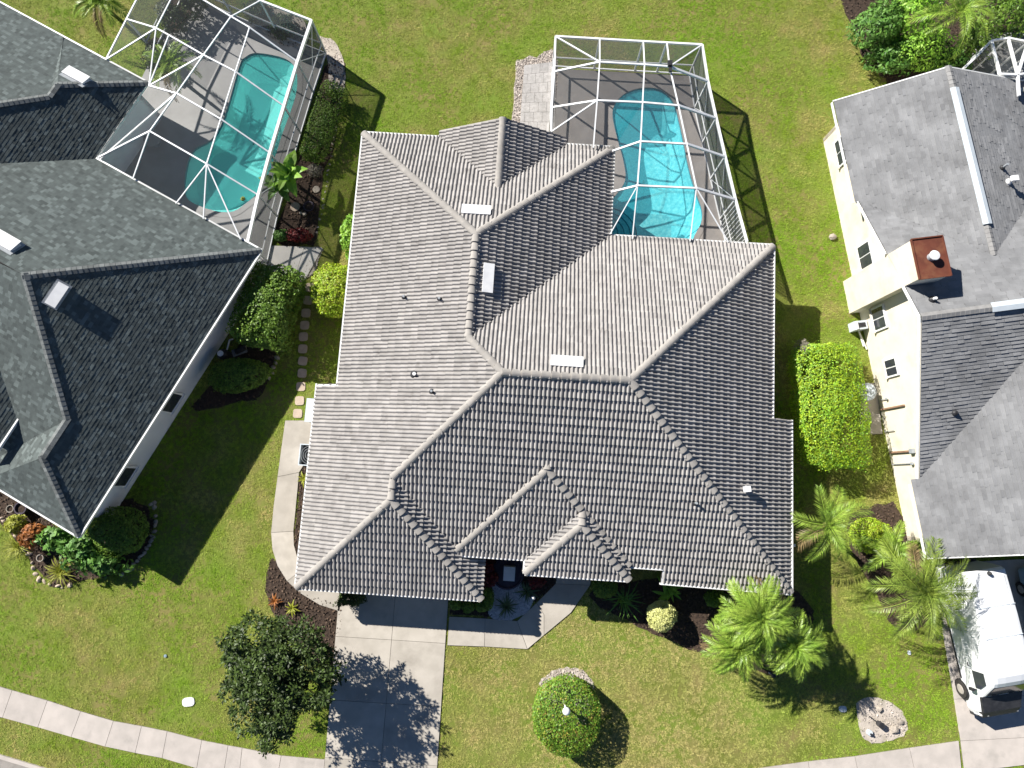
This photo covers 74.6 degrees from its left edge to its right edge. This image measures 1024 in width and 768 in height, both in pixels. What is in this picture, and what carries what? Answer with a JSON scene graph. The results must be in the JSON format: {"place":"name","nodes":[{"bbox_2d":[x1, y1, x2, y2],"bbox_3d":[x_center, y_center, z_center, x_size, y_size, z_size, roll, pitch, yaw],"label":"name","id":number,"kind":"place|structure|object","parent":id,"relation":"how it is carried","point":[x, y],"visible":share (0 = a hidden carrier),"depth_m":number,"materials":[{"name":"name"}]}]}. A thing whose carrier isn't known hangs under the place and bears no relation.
{"place":"outdoors","nodes":[
{"label":"outdoors","id":0,"kind":"place"},
{"bbox_2d":[271,420,339,610],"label":"garden path","id":1,"kind":"structure","parent":0,"point":[296,433],"depth_m":31.45,"materials":[{"name":"concrete"}]},
{"bbox_2d":[324,593,447,767],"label":"driveway","id":2,"kind":"structure","parent":0,"point":[385,709],"depth_m":30.31,"materials":[{"name":"concrete"}]},
{"bbox_2d":[333,591,366,607],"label":"spiky shrub","id":3,"kind":"object","parent":2,"relation":"on","point":[344,599],"visible":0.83,"depth_m":29.95,"materials":[{"name":"green plant"}]},
{"bbox_2d":[0,0,1023,767],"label":"lawn","id":4,"kind":"structure","parent":0,"point":[166,552],"depth_m":31.30,"materials":[{"name":"plant"}]},
{"bbox_2d":[0,754,45,767],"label":"kerb","id":5,"kind":"structure","parent":4,"relation":"on","point":[17,761],"depth_m":29.82,"materials":[{"name":"concrete"}]},
{"bbox_2d":[0,517,72,588],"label":"stone edging","id":6,"kind":"object","parent":4,"relation":"on","point":[38,579],"visible":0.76,"depth_m":31.02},
{"bbox_2d":[0,492,153,586],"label":"mulch bed","id":7,"kind":"object","parent":4,"relation":"on","point":[31,515],"visible":0.36,"depth_m":31.22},
{"bbox_2d":[1,514,28,534],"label":"golden shrub","id":8,"kind":"object","parent":7,"relation":"on","point":[14,523],"visible":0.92,"depth_m":30.67,"materials":[{"name":"yellow plant"}]},
{"bbox_2d":[16,522,50,550],"bbox_3d":[-21.955,6.966,30.817,1.262,1.034,1.289,0,82,0],"label":"croton","id":9,"kind":"object","parent":7,"relation":"on","point":[28,531],"visible":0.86,"depth_m":30.52,"materials":[{"name":"orange plant"}]},
{"bbox_2d":[30,526,71,554],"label":"leafy shrub","id":10,"kind":"object","parent":7,"relation":"on","point":[54,536],"visible":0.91,"depth_m":30.33,"materials":[{"name":"green plant"}]},
{"bbox_2d":[44,555,79,588],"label":"grass tuft","id":11,"kind":"object","parent":7,"relation":"on","point":[58,571],"visible":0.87,"depth_m":30.75,"materials":[{"name":"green plant"}]},
{"bbox_2d":[59,531,106,576],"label":"leafy shrub","id":12,"kind":"object","parent":7,"relation":"on","point":[74,548],"visible":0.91,"depth_m":30.18,"materials":[{"name":"green plant"}]},
{"bbox_2d":[77,553,135,578],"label":"leafy shrub","id":13,"kind":"object","parent":7,"relation":"on","point":[102,568],"visible":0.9,"depth_m":30.40,"materials":[{"name":"green plant"}]},
{"bbox_2d":[86,505,149,557],"bbox_3d":[-18.016,6.723,30.632,2.827,1.479,2.416,0,82,0],"label":"dark bush","id":14,"kind":"object","parent":7,"relation":"on","point":[111,549],"visible":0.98,"depth_m":30.27,"materials":[{"name":"green plant"}]},
{"bbox_2d":[72,0,130,38],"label":"palm tree","id":15,"kind":"object","parent":4,"relation":"on","point":[103,5],"visible":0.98,"depth_m":32.97,"materials":[{"name":"green plant"}]},
{"bbox_2d":[0,1,264,537],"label":"shingle house","id":16,"kind":"structure","parent":4,"relation":"on","point":[104,366],"depth_m":29.06,"materials":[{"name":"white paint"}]},
{"bbox_2d":[0,229,25,254],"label":"roof vent","id":17,"kind":"object","parent":16,"relation":"on","point":[10,244],"visible":1,"depth_m":27.37,"materials":[{"name":"metal"}]},
{"bbox_2d":[41,278,72,309],"bbox_3d":[-18.536,-3.645,27.381,0.582,0.362,1.150,29,83,4],"label":"roof vent","id":18,"kind":"object","parent":16,"relation":"on","point":[56,294],"visible":1,"depth_m":27.28,"materials":[{"name":"metal"}]},
{"bbox_2d":[59,65,92,87],"bbox_3d":[-19.888,-14.008,30.682,1.300,0.391,0.635,29,83,4],"label":"roof vent","id":19,"kind":"object","parent":16,"relation":"on","point":[70,73],"visible":1,"depth_m":30.56,"materials":[{"name":"metal"}]},
{"bbox_2d":[114,465,139,488],"bbox_3d":[-17.475,4.182,30.293,0.175,1.200,1.140,29,83,4],"label":"window","id":20,"kind":"structure","parent":16,"relation":"in","point":[129,472],"depth_m":30.47,"materials":[{"name":"glass"}]},
{"bbox_2d":[162,392,185,415],"bbox_3d":[-15.597,0.856,30.775,0.175,1.200,1.140,29,83,4],"label":"window","id":21,"kind":"structure","parent":16,"relation":"in","point":[175,400],"depth_m":30.95,"materials":[{"name":"glass"}]},
{"bbox_2d":[121,501,157,576],"bbox_3d":[-17.113,7.281,31.238,0.934,0.182,3.720,19,82,3],"label":"stone edging","id":22,"kind":"object","parent":4,"relation":"on","point":[154,507],"visible":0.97,"depth_m":31.24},
{"bbox_2d":[0,686,324,767],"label":"footpath","id":23,"kind":"structure","parent":4,"relation":"on","point":[21,707],"depth_m":29.99,"materials":[{"name":"concrete"}]},
{"bbox_2d":[178,0,208,20],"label":"patio shrub","id":24,"kind":"object","parent":4,"relation":"on","point":[187,5],"visible":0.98,"depth_m":34.05,"materials":[{"name":"green plant"}]},
{"bbox_2d":[125,1,325,264],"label":"neighbour pool deck","id":25,"kind":"structure","parent":4,"relation":"on","point":[183,124],"depth_m":34.37,"materials":[{"name":"concrete"}]},
{"bbox_2d":[143,130,161,147],"bbox_3d":[-17.985,-12.230,33.791,0.880,0.460,0.880,0,82,0],"label":"patio table","id":26,"kind":"object","parent":25,"relation":"on","point":[154,141],"visible":0.85,"depth_m":33.56,"materials":[{"name":"grey metal"}]},
{"bbox_2d":[149,39,173,79],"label":"soil bed","id":27,"kind":"object","parent":25,"relation":"on","point":[160,71],"visible":0.09,"depth_m":34.53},
{"bbox_2d":[140,39,167,71],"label":"patio shrub","id":28,"kind":"object","parent":27,"relation":"on","point":[149,47],"visible":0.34,"depth_m":33.92,"materials":[{"name":"green plant"}]},
{"bbox_2d":[141,39,201,102],"bbox_3d":[-16.509,-15.286,33.132,2.749,2.881,3.109,0,82,0],"label":"palm tree","id":29,"kind":"object","parent":27,"relation":"on","point":[169,65],"visible":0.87,"depth_m":32.15,"materials":[{"name":"green plant"}]},
{"bbox_2d":[167,2,191,32],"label":"soil bed","id":30,"kind":"object","parent":25,"relation":"on","point":[177,18],"visible":0.11,"depth_m":34.95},
{"bbox_2d":[153,0,188,37],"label":"patio shrub","id":31,"kind":"object","parent":30,"relation":"on","point":[173,12],"visible":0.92,"depth_m":33.79,"materials":[{"name":"green plant"}]},
{"bbox_2d":[98,0,326,261],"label":"pool cage","id":32,"kind":"object","parent":25,"relation":"on","point":[143,22],"visible":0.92,"depth_m":32.35,"materials":[{"name":"white metal"}]},
{"bbox_2d":[178,48,294,217],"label":"swimming pool","id":33,"kind":"structure","parent":25,"relation":"in","point":[251,111],"depth_m":34.99,"materials":[{"name":"liquid"}]},
{"bbox_2d":[258,5,299,46],"bbox_3d":[-12.076,-18.726,34.914,3.256,0.106,1.861,35,83,5],"label":"soil bed","id":34,"kind":"object","parent":25,"relation":"on","point":[286,42],"visible":0.14,"depth_m":34.80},
{"bbox_2d":[217,338,246,359],"bbox_3d":[-13.304,-1.755,32.093,1.647,0.980,0.876,-40,84,-5],"label":"pool pump","id":35,"kind":"object","parent":4,"relation":"on","point":[222,354],"visible":0.83,"depth_m":32.10,"materials":[{"name":"plastic"}]},
{"bbox_2d":[192,299,286,411],"bbox_3d":[-12.704,-1.176,32.462,2.817,0.107,6.636,25,83,4],"label":"mulch bed","id":36,"kind":"object","parent":4,"relation":"on","point":[209,398],"visible":0.27,"depth_m":32.26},
{"bbox_2d":[207,357,275,394],"bbox_3d":[-12.804,-0.379,31.736,3.200,1.336,1.780,0,82,0],"label":"clipped bush","id":37,"kind":"object","parent":36,"relation":"on","point":[237,376],"visible":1,"depth_m":31.36,"materials":[{"name":"green plant"}]},
{"bbox_2d":[225,261,306,355],"bbox_3d":[-11.378,-3.669,31.669,2.726,2.399,4.337,15,82,2],"label":"clipped hedge","id":38,"kind":"object","parent":36,"relation":"on","point":[254,295],"visible":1,"depth_m":30.82,"materials":[{"name":"green plant"}]},
{"bbox_2d":[214,608,346,758],"bbox_3d":[-9.429,12.320,28.156,5.366,4.798,5.783,0,82,0],"label":"broadleaf tree","id":39,"kind":"object","parent":4,"relation":"on","point":[276,681],"visible":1,"depth_m":26.95,"materials":[{"name":"green plant"}]},
{"bbox_2d":[268,246,322,277],"bbox_3d":[-10.717,-6.035,33.202,2.577,0.110,1.640,5,82,1],"label":"pool gate pad","id":40,"kind":"object","parent":4,"relation":"on","point":[299,259],"visible":0.64,"depth_m":33.18,"materials":[{"name":"concrete"}]},
{"bbox_2d":[294,464,309,553],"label":"mulch bed","id":41,"kind":"object","parent":4,"relation":"on","point":[299,511],"visible":0.23,"depth_m":31.45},
{"bbox_2d":[265,558,341,668],"bbox_3d":[-9.592,10.618,30.757,5.435,0.111,2.628,34,83,5],"label":"mulch bed","id":42,"kind":"object","parent":4,"relation":"on","point":[281,587],"visible":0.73,"depth_m":30.83,"materials":[{"name":"soil"}]},
{"bbox_2d":[298,444,308,465],"bbox_3d":[-9.330,3.335,31.401,1.000,0.890,1.000,4,82,1],"label":"air conditioner","id":43,"kind":"object","parent":4,"relation":"on","point":[303,454],"visible":0.36,"depth_m":31.11,"materials":[{"name":"metal"}]},
{"bbox_2d":[274,56,345,247],"bbox_3d":[-9.707,-11.747,33.993,2.154,0.113,10.506,13,82,2],"label":"mulch bed","id":44,"kind":"object","parent":4,"relation":"on","point":[306,182],"visible":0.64,"depth_m":33.69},
{"bbox_2d":[270,150,307,196],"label":"tropical plant","id":45,"kind":"object","parent":44,"relation":"on","point":[287,171],"visible":0.98,"depth_m":32.02,"materials":[{"name":"green plant"}]},
{"bbox_2d":[286,227,313,242],"bbox_3d":[-10.522,-7.337,33.134,1.446,0.564,0.815,0,82,0],"label":"croton","id":46,"kind":"object","parent":44,"relation":"on","point":[296,233],"visible":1,"depth_m":32.99,"materials":[{"name":"red plant"}]},
{"bbox_2d":[299,79,348,162],"bbox_3d":[-9.376,-12.980,33.633,1.498,1.197,4.375,17,82,2],"label":"clipped hedge","id":47,"kind":"object","parent":44,"relation":"on","point":[310,153],"visible":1,"depth_m":33.27,"materials":[{"name":"green plant"}]},
{"bbox_2d":[320,36,345,89],"bbox_3d":[-9.229,-16.639,34.690,1.059,0.064,3.552,-15,82,-2],"label":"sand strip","id":48,"kind":"object","parent":44,"relation":"on","point":[331,47],"visible":0.8,"depth_m":34.72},
{"bbox_2d":[309,262,347,318],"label":"round bush","id":49,"kind":"object","parent":4,"relation":"on","point":[319,286],"visible":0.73,"depth_m":31.55,"materials":[{"name":"green plant"}]},
{"bbox_2d":[339,214,352,259],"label":"leafy bush","id":50,"kind":"object","parent":4,"relation":"on","point":[346,228],"visible":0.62,"depth_m":32.15,"materials":[{"name":"green plant"}]},
{"bbox_2d":[447,578,590,648],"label":"entry walk","id":51,"kind":"structure","parent":4,"relation":"on","point":[554,605],"depth_m":30.69,"materials":[{"name":"concrete"}]},
{"bbox_2d":[484,559,555,617],"bbox_3d":[0.380,9.200,30.955,3.413,0.094,3.045,0,82,0],"label":"entry bed","id":52,"kind":"object","parent":4,"relation":"on","point":[548,585],"visible":0.28,"depth_m":30.96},
{"bbox_2d":[483,586,494,610],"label":"bush","id":53,"kind":"object","parent":52,"relation":"on","point":[487,593],"visible":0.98,"depth_m":30.44,"materials":[{"name":"green plant"}]},
{"bbox_2d":[484,571,498,588],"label":"red plant","id":54,"kind":"object","parent":52,"relation":"on","point":[491,579],"visible":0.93,"depth_m":30.45,"materials":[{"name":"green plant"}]},
{"bbox_2d":[488,561,532,620],"bbox_3d":[-0.069,9.424,30.908,2.068,0.078,2.856,0,82,0],"label":"white rock bed","id":55,"kind":"object","parent":52,"relation":"on","point":[523,606],"visible":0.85,"depth_m":30.83,"materials":[{"name":"gravel"}]},
{"bbox_2d":[495,591,518,618],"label":"agave","id":56,"kind":"object","parent":55,"relation":"on","point":[507,605],"visible":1,"depth_m":30.61,"materials":[{"name":"green plant"}]},
{"bbox_2d":[494,559,523,589],"bbox_3d":[-0.206,8.660,30.777,1.520,0.600,1.520,0,82,0],"label":"garden basin","id":57,"kind":"object","parent":55,"relation":"on","point":[510,573],"visible":0.72,"depth_m":30.90,"materials":[{"name":"white paint"}]},
{"bbox_2d":[527,576,546,589],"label":"red plant","id":58,"kind":"object","parent":52,"relation":"on","point":[538,582],"visible":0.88,"depth_m":30.47,"materials":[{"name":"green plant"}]},
{"bbox_2d":[512,49,557,126],"bbox_3d":[1.096,-14.320,34.365,2.666,0.092,6.140,0,82,0],"label":"pebble border","id":59,"kind":"object","parent":4,"relation":"on","point":[546,56],"visible":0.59,"depth_m":34.59,"materials":[{"name":"gravel"}]},
{"bbox_2d":[520,62,555,132],"bbox_3d":[1.288,-14.155,34.378,1.991,0.110,5.031,0,82,0],"label":"paver pad","id":60,"kind":"object","parent":4,"relation":"on","point":[535,113],"visible":0.66,"depth_m":34.40,"materials":[{"name":"stone"}]},
{"bbox_2d":[293,116,793,601],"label":"tile roof house","id":61,"kind":"structure","parent":4,"relation":"on","point":[633,438],"depth_m":28.27,"materials":[{"name":"grey tile"}]},
{"bbox_2d":[461,204,490,217],"bbox_3d":[-1.518,-7.295,28.510,1.380,0.354,0.602,4,82,1],"label":"roof vent","id":62,"kind":"object","parent":61,"relation":"on","point":[474,209],"visible":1,"depth_m":28.39,"materials":[{"name":"metal"}]},
{"bbox_2d":[481,263,494,292],"bbox_3d":[-1.050,-4.360,27.763,0.602,0.347,1.380,4,82,1],"label":"roof vent","id":63,"kind":"object","parent":61,"relation":"on","point":[488,277],"visible":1,"depth_m":27.64,"materials":[{"name":"metal"}]},
{"bbox_2d":[551,355,583,367],"bbox_3d":[2.163,-0.817,26.548,1.420,0.352,0.602,4,82,1],"label":"roof vent","id":64,"kind":"object","parent":61,"relation":"on","point":[566,361],"visible":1,"depth_m":26.43,"materials":[{"name":"metal"}]},
{"bbox_2d":[539,667,593,725],"bbox_3d":[2.467,14.076,30.255,2.515,0.091,2.570,0,82,0],"label":"pebble ring","id":65,"kind":"object","parent":4,"relation":"on","point":[582,674],"visible":0.27,"depth_m":30.36,"materials":[{"name":"gravel"}]},
{"bbox_2d":[531,672,601,758],"bbox_3d":[2.429,14.499,29.506,3.164,1.484,3.309,0,82,0],"label":"clipped bush","id":66,"kind":"object","parent":65,"relation":"on","point":[584,688],"visible":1,"depth_m":28.94,"materials":[{"name":"green plant"}]},
{"bbox_2d":[554,69,723,240],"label":"pool deck","id":67,"kind":"structure","parent":4,"relation":"on","point":[574,86],"depth_m":34.27,"materials":[{"name":"paint"}]},
{"bbox_2d":[548,35,747,241],"bbox_3d":[6.276,-11.456,32.251,9.007,3.256,10.454,0,82,0],"label":"pool cage","id":68,"kind":"object","parent":67,"relation":"on","point":[613,54],"visible":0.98,"depth_m":32.46,"materials":[{"name":"white metal"}]},
{"bbox_2d":[607,82,707,238],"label":"swimming pool","id":69,"kind":"structure","parent":67,"relation":"in","point":[663,212],"depth_m":34.88,"materials":[{"name":"liquid"}]},
{"bbox_2d":[588,578,813,674],"bbox_3d":[8.673,11.026,30.698,10.344,0.115,4.339,0,82,0],"label":"mulch bed","id":70,"kind":"object","parent":4,"relation":"on","point":[695,614],"visible":0.41,"depth_m":30.82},
{"bbox_2d":[592,580,617,598],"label":"ball bush","id":71,"kind":"object","parent":70,"relation":"on","point":[611,590],"visible":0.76,"depth_m":30.04,"materials":[{"name":"green plant"}]},
{"bbox_2d":[606,583,644,619],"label":"strappy plant","id":72,"kind":"object","parent":70,"relation":"on","point":[624,600],"visible":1,"depth_m":30.35,"materials":[{"name":"green plant"}]},
{"bbox_2d":[646,599,677,632],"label":"ball bush","id":73,"kind":"object","parent":70,"relation":"on","point":[662,614],"visible":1,"depth_m":29.70,"materials":[{"name":"beige plant"}]},
{"bbox_2d":[653,576,684,602],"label":"leafy plant","id":74,"kind":"object","parent":70,"relation":"on","point":[671,591],"visible":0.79,"depth_m":30.29,"materials":[{"name":"green plant"}]},
{"bbox_2d":[703,589,728,607],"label":"shrub","id":75,"kind":"object","parent":70,"relation":"on","point":[713,602],"visible":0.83,"depth_m":30.15,"materials":[{"name":"green plant"}]},
{"bbox_2d":[699,615,765,682],"bbox_3d":[9.596,11.108,29.157,3.388,3.188,3.203,0,82,0],"label":"palm tree","id":76,"kind":"object","parent":70,"relation":"on","point":[725,651],"visible":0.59,"depth_m":27.97,"materials":[{"name":"green plant"}]},
{"bbox_2d":[715,574,799,662],"bbox_3d":[10.170,10.182,28.768,3.673,4.222,4.398,0,82,0],"label":"palm tree","id":77,"kind":"object","parent":70,"relation":"on","point":[764,619],"visible":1,"depth_m":27.23,"materials":[{"name":"green plant"}]},
{"bbox_2d":[764,607,830,683],"bbox_3d":[11.782,11.089,29.014,3.075,3.448,3.064,0,82,0],"label":"palm tree","id":78,"kind":"object","parent":70,"relation":"on","point":[800,649],"visible":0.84,"depth_m":27.65,"materials":[{"name":"green plant"}]},
{"bbox_2d":[786,340,873,474],"bbox_3d":[14.729,0.942,31.239,3.551,1.947,6.515,0,82,0],"label":"clipped hedge","id":79,"kind":"object","parent":4,"relation":"on","point":[826,463],"visible":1,"depth_m":30.58,"materials":[{"name":"green plant"}]},
{"bbox_2d":[790,482,874,562],"bbox_3d":[13.847,6.106,29.713,3.946,3.504,3.505,0,82,0],"label":"palm tree","id":80,"kind":"object","parent":4,"relation":"on","point":[829,525],"visible":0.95,"depth_m":28.63,"materials":[{"name":"green plant"}]},
{"bbox_2d":[848,320,867,349],"bbox_3d":[16.766,-2.329,32.335,0.631,0.665,1.385,-9,82,-1],"label":"pool heater","id":81,"kind":"object","parent":4,"relation":"on","point":[858,326],"visible":1,"depth_m":32.18,"materials":[{"name":"plastic"}]},
{"bbox_2d":[761,741,960,767],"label":"footpath","id":82,"kind":"structure","parent":4,"relation":"on","point":[943,755],"depth_m":29.86,"materials":[{"name":"concrete"}]},
{"bbox_2d":[859,383,881,433],"bbox_3d":[17.089,1.186,32.152,1.040,0.120,2.524,0,82,0],"label":"equipment pad","id":83,"kind":"object","parent":4,"relation":"on","point":[874,411],"visible":0.43,"depth_m":32.05,"materials":[{"name":"concrete"}]},
{"bbox_2d":[856,697,907,742],"bbox_3d":[16.604,15.076,30.113,2.259,0.079,1.966,0,82,0],"label":"bare sand patch","id":84,"kind":"object","parent":4,"relation":"on","point":[890,715],"visible":1,"depth_m":30.14,"materials":[{"name":"sand"}]},
{"bbox_2d":[847,501,932,631],"bbox_3d":[17.695,8.387,31.077,2.998,0.114,5.909,-25,83,-3],"label":"mulch bed","id":85,"kind":"object","parent":4,"relation":"on","point":[890,514],"visible":0.41,"depth_m":31.11,"materials":[{"name":"soil"}]},
{"bbox_2d":[848,517,896,553],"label":"round bush","id":86,"kind":"object","parent":85,"relation":"on","point":[869,529],"visible":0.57,"depth_m":30.43,"materials":[{"name":"green plant"}]},
{"bbox_2d":[859,519,923,580],"bbox_3d":[16.945,7.479,30.224,3.040,2.032,2.789,0,82,0],"label":"young palm","id":87,"kind":"object","parent":85,"relation":"on","point":[894,541],"visible":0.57,"depth_m":29.67,"materials":[{"name":"green plant"}]},
{"bbox_2d":[860,534,979,645],"bbox_3d":[17.299,8.717,28.984,5.041,4.177,4.774,0,82,0],"label":"palm tree","id":88,"kind":"object","parent":85,"relation":"on","point":[928,589],"visible":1,"depth_m":27.64,"materials":[{"name":"green plant"}]},
{"bbox_2d":[823,65,1023,558],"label":"cream house","id":89,"kind":"structure","parent":4,"relation":"on","point":[899,169],"depth_m":29.38,"materials":[{"name":"grey"}]},
{"bbox_2d":[857,239,874,269],"bbox_3d":[16.620,-6.045,31.592,0.100,1.070,1.220,-7,82,-1],"label":"window","id":90,"kind":"structure","parent":89,"relation":"in","point":[865,253],"depth_m":31.48,"materials":[{"name":"glass"}]},
{"bbox_2d":[870,303,888,331],"bbox_3d":[17.019,-3.056,31.139,0.100,1.020,1.120,-7,82,-1],"label":"window","id":91,"kind":"structure","parent":89,"relation":"in","point":[878,313],"depth_m":31.02,"materials":[{"name":"white paint"}]},
{"bbox_2d":[884,356,899,377],"bbox_3d":[17.325,-0.768,30.677,0.100,0.920,0.870,-7,82,-1],"label":"window","id":92,"kind":"structure","parent":89,"relation":"in","point":[891,364],"depth_m":30.57,"materials":[{"name":"white paint"}]},
{"bbox_2d":[910,235,951,279],"bbox_3d":[16.999,-5.154,27.157,1.350,0.396,1.743,-7,82,-1],"label":"chimney cap","id":93,"kind":"object","parent":89,"relation":"on","point":[930,257],"visible":1,"depth_m":27.25,"materials":[{"name":"brown metal"}]},
{"bbox_2d":[950,87,991,224],"bbox_3d":[20.076,-10.036,29.377,0.400,0.085,6.400,-7,82,-1],"label":"ridge vent","id":94,"kind":"object","parent":89,"relation":"on","point":[971,157],"visible":1,"depth_m":29.36,"materials":[{"name":"metal"}]},
{"bbox_2d":[991,298,1023,311],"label":"ridge vent","id":95,"kind":"object","parent":89,"relation":"on","point":[1008,305],"visible":1,"depth_m":27.35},
{"bbox_2d":[841,0,1023,83],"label":"mulch bed","id":96,"kind":"object","parent":4,"relation":"on","point":[853,9],"visible":0.15,"depth_m":35.01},
{"bbox_2d":[845,0,906,64],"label":"thicket shrub","id":97,"kind":"object","parent":96,"relation":"on","point":[888,26],"visible":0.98,"depth_m":33.29,"materials":[{"name":"green plant"}]},
{"bbox_2d":[863,33,921,76],"bbox_3d":[19.407,-16.557,33.946,2.248,1.588,2.772,34,83,5],"label":"thicket shrub","id":98,"kind":"object","parent":96,"relation":"on","point":[888,54],"visible":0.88,"depth_m":33.53,"materials":[{"name":"green plant"}]},
{"bbox_2d":[886,0,947,44],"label":"thicket shrub","id":99,"kind":"object","parent":96,"relation":"on","point":[908,7],"visible":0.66,"depth_m":32.75,"materials":[{"name":"green plant"}]},
{"bbox_2d":[898,19,959,71],"bbox_3d":[20.515,-16.689,33.264,2.804,2.962,2.106,0,82,0],"label":"thicket shrub","id":100,"kind":"object","parent":96,"relation":"on","point":[921,41],"visible":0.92,"depth_m":32.93,"materials":[{"name":"green plant"}]},
{"bbox_2d":[912,47,972,72],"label":"thicket shrub","id":101,"kind":"object","parent":96,"relation":"on","point":[963,59],"visible":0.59,"depth_m":33.67,"materials":[{"name":"green plant"}]},
{"bbox_2d":[906,0,997,59],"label":"palm tree","id":102,"kind":"object","parent":96,"relation":"on","point":[966,7],"visible":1,"depth_m":31.09,"materials":[{"name":"green plant"}]},
{"bbox_2d":[946,22,1000,66],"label":"thicket shrub","id":103,"kind":"object","parent":96,"relation":"on","point":[978,43],"visible":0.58,"depth_m":33.46,"materials":[{"name":"green plant"}]},
{"bbox_2d":[963,0,1023,41],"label":"thicket shrub","id":104,"kind":"object","parent":96,"relation":"on","point":[1004,6],"visible":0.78,"depth_m":32.90,"materials":[{"name":"green plant"}]},
{"bbox_2d":[942,559,1023,767],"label":"neighbour driveway","id":105,"kind":"structure","parent":0,"point":[997,741],"depth_m":30.05,"materials":[{"name":"concrete"}]},
{"bbox_2d":[934,558,1023,717],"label":"van","id":106,"kind":"object","parent":105,"relation":"on","point":[988,647],"visible":0.93,"depth_m":28.48,"materials":[{"name":"white paint"}]},
{"bbox_2d":[972,33,1023,79],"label":"neighbour patio","id":107,"kind":"structure","parent":0,"point":[1013,71],"depth_m":34.64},
{"bbox_2d":[962,37,1023,96],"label":"pool cage","id":108,"kind":"object","parent":107,"relation":"on","point":[1006,53],"visible":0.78,"depth_m":32.64,"materials":[{"name":"white metal"}]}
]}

